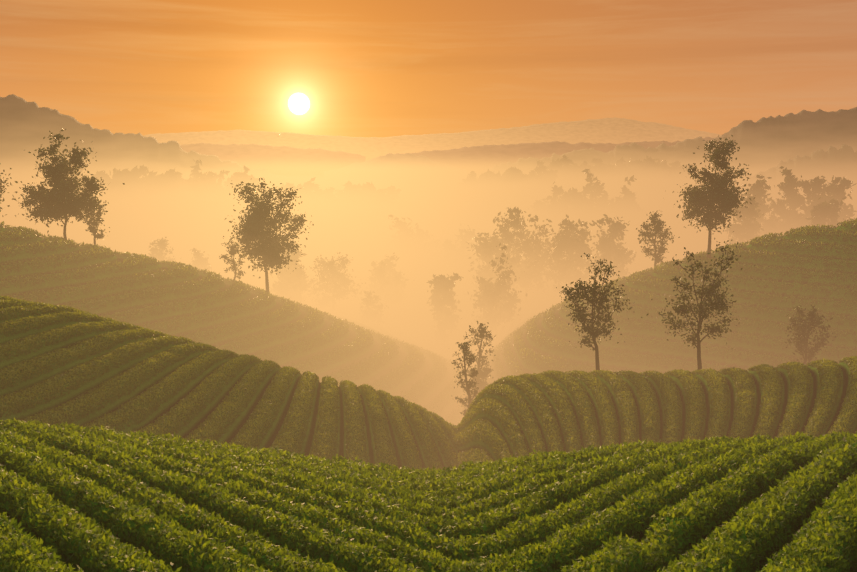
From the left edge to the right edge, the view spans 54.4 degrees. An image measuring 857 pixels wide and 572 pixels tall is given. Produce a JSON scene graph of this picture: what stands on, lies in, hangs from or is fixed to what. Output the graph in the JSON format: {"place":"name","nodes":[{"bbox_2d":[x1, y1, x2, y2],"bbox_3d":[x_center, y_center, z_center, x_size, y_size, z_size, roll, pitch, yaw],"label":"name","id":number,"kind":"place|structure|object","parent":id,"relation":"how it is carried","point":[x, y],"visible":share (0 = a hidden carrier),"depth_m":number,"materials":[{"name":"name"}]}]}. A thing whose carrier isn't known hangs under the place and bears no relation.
{"place":"outdoors","nodes":[
{"label":"outdoors","id":0,"kind":"place"},
{"bbox_2d":[47,190,250,226],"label":"hill","id":1,"kind":"structure","parent":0,"point":[139,208],"depth_m":422.09,"materials":[{"name":"orange"}]},
{"bbox_2d":[66,167,101,197],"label":"tree","id":2,"kind":"object","parent":1,"relation":"on","point":[79,176],"depth_m":427.54,"materials":[{"name":"green plant"}]},
{"bbox_2d":[97,168,127,196],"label":"tree","id":3,"kind":"object","parent":1,"relation":"on","point":[115,186],"visible":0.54,"depth_m":437.10,"materials":[{"name":"green plant"}]},
{"bbox_2d":[109,166,140,191],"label":"tree","id":4,"kind":"object","parent":1,"relation":"on","point":[129,185],"visible":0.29,"depth_m":453.01,"materials":[{"name":"green plant"}]},
{"bbox_2d":[182,159,206,192],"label":"tree","id":5,"kind":"object","parent":1,"relation":"on","point":[195,167],"visible":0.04,"depth_m":462.43,"materials":[{"name":"green plant"}]},
{"bbox_2d":[187,169,219,202],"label":"tree","id":6,"kind":"object","parent":1,"relation":"on","point":[205,191],"visible":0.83,"depth_m":444.42,"materials":[{"name":"green plant"}]},
{"bbox_2d":[225,173,248,206],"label":"tree","id":7,"kind":"object","parent":1,"relation":"on","point":[234,182],"visible":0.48,"depth_m":458.93,"materials":[{"name":"green plant"}]},
{"bbox_2d":[241,178,266,208],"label":"tree","id":8,"kind":"object","parent":1,"relation":"on","point":[255,181],"visible":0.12,"depth_m":458.15,"materials":[{"name":"green plant"}]},
{"bbox_2d":[0,94,344,200],"bbox_3d":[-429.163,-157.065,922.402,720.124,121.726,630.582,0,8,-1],"label":"mountain","id":9,"kind":"structure","parent":0,"point":[26,127],"depth_m":863.07,"materials":[{"name":"orange"}]},
{"bbox_2d":[180,143,365,174],"bbox_3d":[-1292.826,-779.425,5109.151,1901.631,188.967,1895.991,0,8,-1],"label":"mountain","id":10,"kind":"structure","parent":0,"point":[282,160],"depth_m":4803.11,"materials":[{"name":"orange"}]},
{"bbox_2d":[269,208,416,233],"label":"hill","id":11,"kind":"structure","parent":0,"point":[353,218],"depth_m":391.78,"materials":[{"name":"orange"}]},
{"bbox_2d":[295,177,322,213],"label":"tree","id":12,"kind":"object","parent":11,"relation":"on","point":[305,193],"visible":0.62,"depth_m":410.42,"materials":[{"name":"green plant"}]},
{"bbox_2d":[281,175,484,330],"bbox_3d":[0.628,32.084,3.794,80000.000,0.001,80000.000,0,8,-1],"label":"valley ground","id":13,"kind":"structure","parent":0,"point":[467,309],"depth_m":918.20,"materials":[{"name":"beige"}]},
{"bbox_2d":[436,224,483,295],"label":"tree","id":14,"kind":"object","parent":13,"relation":"on","point":[456,260],"visible":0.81,"depth_m":210.64,"materials":[{"name":"green plant"}]},
{"bbox_2d":[455,171,477,199],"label":"tree","id":15,"kind":"object","parent":13,"relation":"on","point":[466,192],"visible":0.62,"depth_m":600.21,"materials":[{"name":"green plant"}]},
{"bbox_2d":[324,153,481,179],"bbox_3d":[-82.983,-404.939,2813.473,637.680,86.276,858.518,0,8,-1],"label":"hill","id":16,"kind":"structure","parent":0,"point":[398,166],"depth_m":2600.93,"materials":[{"name":"orange"}]},
{"bbox_2d":[0,184,856,571],"bbox_3d":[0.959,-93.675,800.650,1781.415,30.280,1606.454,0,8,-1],"label":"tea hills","id":17,"kind":"structure","parent":0,"point":[414,322],"depth_m":88.99,"materials":[{"name":"green plant"}]},
{"bbox_2d":[0,163,17,215],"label":"tree","id":18,"kind":"object","parent":17,"relation":"on","point":[2,187],"visible":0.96,"depth_m":110.97,"materials":[{"name":"green plant"}]},
{"bbox_2d":[8,128,124,241],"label":"crest tree","id":19,"kind":"object","parent":17,"relation":"on","point":[62,201],"visible":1,"depth_m":98.79,"materials":[{"name":"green plant"}]},
{"bbox_2d":[82,202,109,244],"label":"tree","id":20,"kind":"object","parent":17,"relation":"on","point":[93,228],"visible":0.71,"depth_m":106.81,"materials":[{"name":"green plant"}]},
{"bbox_2d":[94,171,109,193],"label":"tree","id":21,"kind":"object","parent":17,"relation":"on","point":[97,176],"visible":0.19,"depth_m":437.46,"materials":[{"name":"green plant"}]},
{"bbox_2d":[122,168,141,185],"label":"tree","id":22,"kind":"object","parent":17,"relation":"on","point":[135,176],"visible":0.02,"depth_m":454.84,"materials":[{"name":"green plant"}]},
{"bbox_2d":[133,164,148,191],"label":"tree","id":23,"kind":"object","parent":17,"relation":"on","point":[143,179],"visible":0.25,"depth_m":455.92,"materials":[{"name":"green plant"}]},
{"bbox_2d":[142,171,165,192],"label":"tree","id":24,"kind":"object","parent":17,"relation":"on","point":[151,186],"visible":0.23,"depth_m":450.14,"materials":[{"name":"green plant"}]},
{"bbox_2d":[148,237,175,261],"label":"tree","id":25,"kind":"object","parent":17,"relation":"on","point":[162,243],"visible":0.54,"depth_m":157.49,"materials":[{"name":"green plant"}]},
{"bbox_2d":[155,168,181,194],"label":"tree","id":26,"kind":"object","parent":17,"relation":"on","point":[166,178],"visible":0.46,"depth_m":450.68,"materials":[{"name":"green plant"}]},
{"bbox_2d":[189,248,211,270],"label":"tree","id":27,"kind":"object","parent":17,"relation":"on","point":[199,262],"visible":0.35,"depth_m":160.28,"materials":[{"name":"green plant"}]},
{"bbox_2d":[224,175,238,198],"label":"tree","id":28,"kind":"object","parent":17,"relation":"on","point":[226,184],"visible":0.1,"depth_m":477.82,"materials":[{"name":"green plant"}]},
{"bbox_2d":[219,241,244,278],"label":"tree","id":29,"kind":"object","parent":17,"relation":"on","point":[233,250],"visible":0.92,"depth_m":111.79,"materials":[{"name":"green plant"}]},
{"bbox_2d":[227,165,257,197],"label":"tree","id":30,"kind":"object","parent":17,"relation":"on","point":[244,177],"visible":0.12,"depth_m":473.07,"materials":[{"name":"green plant"}]},
{"bbox_2d":[223,178,313,292],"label":"crest tree","id":31,"kind":"object","parent":17,"relation":"on","point":[270,249],"visible":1,"depth_m":106.35,"materials":[{"name":"green plant"}]},
{"bbox_2d":[258,191,283,216],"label":"tree","id":32,"kind":"object","parent":17,"relation":"on","point":[274,195],"visible":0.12,"depth_m":402.46,"materials":[{"name":"green plant"}]},
{"bbox_2d":[277,184,294,211],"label":"tree","id":33,"kind":"object","parent":17,"relation":"on","point":[283,186],"visible":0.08,"depth_m":413.12,"materials":[{"name":"green plant"}]},
{"bbox_2d":[282,182,297,211],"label":"tree","id":34,"kind":"object","parent":17,"relation":"on","point":[288,185],"visible":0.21,"depth_m":413.02,"materials":[{"name":"green plant"}]},
{"bbox_2d":[270,246,311,304],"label":"tree","id":35,"kind":"object","parent":17,"relation":"on","point":[292,285],"visible":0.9,"depth_m":149.03,"materials":[{"name":"green plant"}]},
{"bbox_2d":[291,181,313,212],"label":"tree","id":36,"kind":"object","parent":17,"relation":"on","point":[297,203],"visible":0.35,"depth_m":412.83,"materials":[{"name":"green plant"}]},
{"bbox_2d":[304,252,365,314],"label":"tree","id":37,"kind":"object","parent":17,"relation":"on","point":[343,280],"visible":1,"depth_m":148.71,"materials":[{"name":"green plant"}]},
{"bbox_2d":[357,182,379,211],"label":"tree","id":38,"kind":"object","parent":17,"relation":"on","point":[368,195],"visible":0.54,"depth_m":409.64,"materials":[{"name":"green plant"}]},
{"bbox_2d":[359,291,388,325],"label":"tree","id":39,"kind":"object","parent":17,"relation":"on","point":[370,314],"visible":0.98,"depth_m":142.26,"materials":[{"name":"green plant"}]},
{"bbox_2d":[365,252,414,310],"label":"tree","id":40,"kind":"object","parent":17,"relation":"on","point":[388,290],"visible":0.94,"depth_m":161.39,"materials":[{"name":"green plant"}]},
{"bbox_2d":[384,215,441,278],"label":"tree","id":41,"kind":"object","parent":17,"relation":"on","point":[414,254],"visible":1,"depth_m":224.56,"materials":[{"name":"green plant"}]},
{"bbox_2d":[0,418,856,571],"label":"tea bushes","id":42,"kind":"object","parent":17,"relation":"on","point":[317,470],"visible":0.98,"depth_m":15.12,"materials":[{"name":"green plant"}]},
{"bbox_2d":[0,296,856,470],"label":"tea bushes","id":43,"kind":"object","parent":17,"relation":"on","point":[641,380],"visible":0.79,"depth_m":50.75,"materials":[{"name":"green plant"}]},
{"bbox_2d":[0,218,856,424],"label":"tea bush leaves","id":44,"kind":"object","parent":17,"relation":"on","point":[390,342],"visible":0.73,"depth_m":94.78,"materials":[{"name":"green plant"}]},
{"bbox_2d":[426,272,462,349],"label":"tree","id":45,"kind":"object","parent":17,"relation":"on","point":[443,285],"visible":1,"depth_m":136.26,"materials":[{"name":"green plant"}]},
{"bbox_2d":[452,334,479,415],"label":"tree","id":46,"kind":"object","parent":17,"relation":"on","point":[474,373],"visible":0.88,"depth_m":75.40,"materials":[{"name":"green plant"}]},
{"bbox_2d":[463,367,489,408],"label":"tree","id":47,"kind":"object","parent":17,"relation":"on","point":[481,385],"visible":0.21,"depth_m":88.16,"materials":[{"name":"green plant"}]},
{"bbox_2d":[458,321,495,394],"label":"tree","id":48,"kind":"object","parent":17,"relation":"on","point":[482,332],"visible":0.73,"depth_m":88.04,"materials":[{"name":"green plant"}]},
{"bbox_2d":[464,207,521,307],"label":"tree","id":49,"kind":"object","parent":17,"relation":"on","point":[486,250],"visible":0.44,"depth_m":160.28,"materials":[{"name":"green plant"}]},
{"bbox_2d":[488,169,500,191],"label":"tree","id":50,"kind":"object","parent":17,"relation":"on","point":[493,181],"visible":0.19,"depth_m":612.35,"materials":[{"name":"green plant"}]},
{"bbox_2d":[468,242,527,340],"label":"tree","id":51,"kind":"object","parent":17,"relation":"on","point":[491,296],"visible":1,"depth_m":136.21,"materials":[{"name":"green plant"}]},
{"bbox_2d":[493,207,559,304],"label":"tree","id":52,"kind":"object","parent":17,"relation":"on","point":[531,251],"visible":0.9,"depth_m":161.83,"materials":[{"name":"green plant"}]},
{"bbox_2d":[529,160,550,193],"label":"tree","id":53,"kind":"object","parent":17,"relation":"on","point":[539,170],"visible":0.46,"depth_m":614.22,"materials":[{"name":"green plant"}]},
{"bbox_2d":[540,158,560,172],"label":"tree","id":54,"kind":"object","parent":17,"relation":"on","point":[553,165],"visible":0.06,"depth_m":760.10,"materials":[{"name":"green plant"}]},
{"bbox_2d":[555,160,574,185],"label":"tree","id":55,"kind":"object","parent":17,"relation":"on","point":[562,178],"visible":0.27,"depth_m":754.45,"materials":[{"name":"green plant"}]},
{"bbox_2d":[562,155,575,184],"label":"tree","id":56,"kind":"object","parent":17,"relation":"on","point":[566,161],"visible":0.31,"depth_m":760.86,"materials":[{"name":"green plant"}]},
{"bbox_2d":[541,215,598,294],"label":"tree","id":57,"kind":"object","parent":17,"relation":"on","point":[564,269],"visible":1,"depth_m":157.70,"materials":[{"name":"green plant"}]},
{"bbox_2d":[560,157,581,182],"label":"tree","id":58,"kind":"object","parent":17,"relation":"on","point":[577,176],"visible":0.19,"depth_m":767.86,"materials":[{"name":"green plant"}]},
{"bbox_2d":[578,160,590,182],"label":"tree","id":59,"kind":"object","parent":17,"relation":"on","point":[584,165],"visible":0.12,"depth_m":775.34,"materials":[{"name":"green plant"}]},
{"bbox_2d":[582,165,597,182],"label":"tree","id":60,"kind":"object","parent":17,"relation":"on","point":[593,170],"visible":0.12,"depth_m":753.54,"materials":[{"name":"green plant"}]},
{"bbox_2d":[556,250,636,369],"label":"tree","id":61,"kind":"object","parent":17,"relation":"on","point":[591,330],"visible":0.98,"depth_m":68.55,"materials":[{"name":"green plant"}]},
{"bbox_2d":[591,158,614,183],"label":"tree","id":62,"kind":"object","parent":17,"relation":"on","point":[603,175],"visible":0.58,"depth_m":740.92,"materials":[{"name":"green plant"}]},
{"bbox_2d":[579,214,636,284],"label":"tree","id":63,"kind":"object","parent":17,"relation":"on","point":[608,249],"visible":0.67,"depth_m":157.10,"materials":[{"name":"green plant"}]},
{"bbox_2d":[614,157,626,180],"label":"tree","id":64,"kind":"object","parent":17,"relation":"on","point":[620,165],"visible":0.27,"depth_m":757.87,"materials":[{"name":"green plant"}]},
{"bbox_2d":[623,164,646,183],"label":"tree","id":65,"kind":"object","parent":17,"relation":"on","point":[632,170],"visible":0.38,"depth_m":732.00,"materials":[{"name":"green plant"}]},
{"bbox_2d":[628,160,650,182],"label":"tree","id":66,"kind":"object","parent":17,"relation":"on","point":[644,169],"visible":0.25,"depth_m":738.18,"materials":[{"name":"green plant"}]},
{"bbox_2d":[636,210,679,267],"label":"tree","id":67,"kind":"object","parent":17,"relation":"on","point":[658,228],"visible":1,"depth_m":115.12,"materials":[{"name":"green plant"}]},
{"bbox_2d":[656,160,673,169],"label":"tree","id":68,"kind":"object","parent":17,"relation":"on","point":[663,164],"visible":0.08,"depth_m":754.19,"materials":[{"name":"green plant"}]},
{"bbox_2d":[641,240,742,369],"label":"tree","id":69,"kind":"object","parent":17,"relation":"on","point":[708,293],"visible":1,"depth_m":66.66,"materials":[{"name":"green plant"}]},
{"bbox_2d":[673,135,755,257],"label":"crest tree","id":70,"kind":"object","parent":17,"relation":"on","point":[722,196],"visible":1,"depth_m":103.57,"materials":[{"name":"green plant"}]},
{"bbox_2d":[725,194,764,244],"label":"tree","id":71,"kind":"object","parent":17,"relation":"on","point":[747,229],"visible":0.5,"depth_m":168.06,"materials":[{"name":"green plant"}]},
{"bbox_2d":[737,174,780,240],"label":"tree","id":72,"kind":"object","parent":17,"relation":"on","point":[758,188],"visible":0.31,"depth_m":195.01,"materials":[{"name":"green plant"}]},
{"bbox_2d":[766,166,804,235],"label":"tree","id":73,"kind":"object","parent":17,"relation":"on","point":[791,195],"visible":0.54,"depth_m":197.09,"materials":[{"name":"green plant"}]},
{"bbox_2d":[785,305,836,365],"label":"tree","id":74,"kind":"object","parent":17,"relation":"on","point":[801,344],"visible":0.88,"depth_m":76.84,"materials":[{"name":"green plant"}]},
{"bbox_2d":[789,176,838,228],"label":"tree","id":75,"kind":"object","parent":17,"relation":"on","point":[816,185],"visible":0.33,"depth_m":190.80,"materials":[{"name":"green plant"}]},
{"bbox_2d":[805,197,849,227],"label":"tree","id":76,"kind":"object","parent":17,"relation":"on","point":[820,212],"visible":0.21,"depth_m":162.87,"materials":[{"name":"green plant"}]},
{"bbox_2d":[807,175,856,223],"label":"tree","id":77,"kind":"object","parent":17,"relation":"on","point":[839,192],"visible":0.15,"depth_m":192.91,"materials":[{"name":"green plant"}]},
{"bbox_2d":[0,0,856,136],"label":"sky","id":78,"kind":"structure","parent":0,"point":[350,68],"materials":[{"name":"orange"}]},
{"bbox_2d":[144,117,721,160],"bbox_3d":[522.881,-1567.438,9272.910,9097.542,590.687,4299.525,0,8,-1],"label":"mountain range","id":79,"kind":"structure","parent":0,"point":[614,130],"depth_m":8870.12,"materials":[{"name":"orange"}]},
{"bbox_2d":[454,189,558,220],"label":"hill","id":80,"kind":"structure","parent":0,"point":[475,209],"depth_m":572.80,"materials":[{"name":"orange"}]},
{"bbox_2d":[473,171,494,197],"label":"tree","id":81,"kind":"object","parent":80,"relation":"on","point":[484,185],"visible":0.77,"depth_m":597.07,"materials":[{"name":"green plant"}]},
{"bbox_2d":[495,171,512,190],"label":"tree","id":82,"kind":"object","parent":80,"relation":"on","point":[503,177],"visible":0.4,"depth_m":611.75,"materials":[{"name":"green plant"}]},
{"bbox_2d":[501,167,526,190],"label":"tree","id":83,"kind":"object","parent":80,"relation":"on","point":[515,180],"visible":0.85,"depth_m":610.00,"materials":[{"name":"green plant"}]},
{"bbox_2d":[535,169,558,194],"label":"tree","id":84,"kind":"object","parent":80,"relation":"on","point":[549,185],"visible":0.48,"depth_m":611.60,"materials":[{"name":"green plant"}]},
{"bbox_2d":[411,137,718,173],"bbox_3d":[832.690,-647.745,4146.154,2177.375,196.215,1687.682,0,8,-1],"label":"mountain ridge","id":85,"kind":"structure","parent":0,"point":[481,159],"depth_m":3930.86,"materials":[{"name":"orange"}]},
{"bbox_2d":[523,218,663,258],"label":"hill","id":86,"kind":"structure","parent":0,"point":[631,236],"depth_m":300.96,"materials":[{"name":"orange"}]},
{"bbox_2d":[528,198,552,233],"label":"tree","id":87,"kind":"object","parent":86,"relation":"on","point":[539,206],"visible":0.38,"depth_m":329.63,"materials":[{"name":"green plant"}]},
{"bbox_2d":[538,196,572,228],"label":"tree","id":88,"kind":"object","parent":86,"relation":"on","point":[557,210],"visible":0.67,"depth_m":319.85,"materials":[{"name":"green plant"}]},
{"bbox_2d":[549,182,572,219],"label":"tree","id":89,"kind":"object","parent":86,"relation":"on","point":[555,188],"depth_m":331.93,"materials":[{"name":"green plant"}]},
{"bbox_2d":[555,183,592,219],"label":"tree","id":90,"kind":"object","parent":86,"relation":"on","point":[583,192],"visible":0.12,"depth_m":329.01,"materials":[{"name":"green plant"}]},
{"bbox_2d":[565,187,604,221],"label":"tree","id":91,"kind":"object","parent":86,"relation":"on","point":[576,208],"visible":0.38,"depth_m":319.03,"materials":[{"name":"green plant"}]},
{"bbox_2d":[580,169,615,223],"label":"tree","id":92,"kind":"object","parent":86,"relation":"on","point":[602,206],"visible":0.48,"depth_m":315.16,"materials":[{"name":"green plant"}]},
{"bbox_2d":[598,190,609,200],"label":"tree","id":93,"kind":"object","parent":86,"relation":"on","point":[604,192],"visible":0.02,"depth_m":325.40,"materials":[{"name":"green plant"}]},
{"bbox_2d":[600,175,639,229],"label":"tree","id":94,"kind":"object","parent":86,"relation":"on","point":[624,205],"visible":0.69,"depth_m":308.92,"materials":[{"name":"green plant"}]},
{"bbox_2d":[630,203,650,224],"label":"tree","id":95,"kind":"object","parent":86,"relation":"on","point":[642,213],"visible":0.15,"depth_m":315.96,"materials":[{"name":"green plant"}]},
{"bbox_2d":[557,180,693,205],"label":"hill","id":96,"kind":"structure","parent":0,"point":[662,193],"depth_m":693.50,"materials":[{"name":"orange"}]},
{"bbox_2d":[642,155,669,182],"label":"tree","id":97,"kind":"object","parent":96,"relation":"on","point":[658,173],"visible":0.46,"depth_m":733.03,"materials":[{"name":"green plant"}]},
{"bbox_2d":[670,164,687,182],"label":"tree","id":98,"kind":"object","parent":96,"relation":"on","point":[676,175],"visible":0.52,"depth_m":740.24,"materials":[{"name":"green plant"}]},
{"bbox_2d":[684,163,700,187],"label":"tree","id":99,"kind":"object","parent":96,"relation":"on","point":[691,181],"visible":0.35,"depth_m":741.33,"materials":[{"name":"green plant"}]},
{"bbox_2d":[491,107,856,194],"bbox_3d":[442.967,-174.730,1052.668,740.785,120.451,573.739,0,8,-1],"label":"mountain","id":100,"kind":"structure","parent":0,"point":[764,144],"depth_m":998.00,"materials":[{"name":"orange"}]},
{"bbox_2d":[741,144,856,219],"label":"mountain","id":101,"kind":"structure","parent":0,"point":[831,161],"depth_m":530.25,"materials":[{"name":"orange"}]}
]}

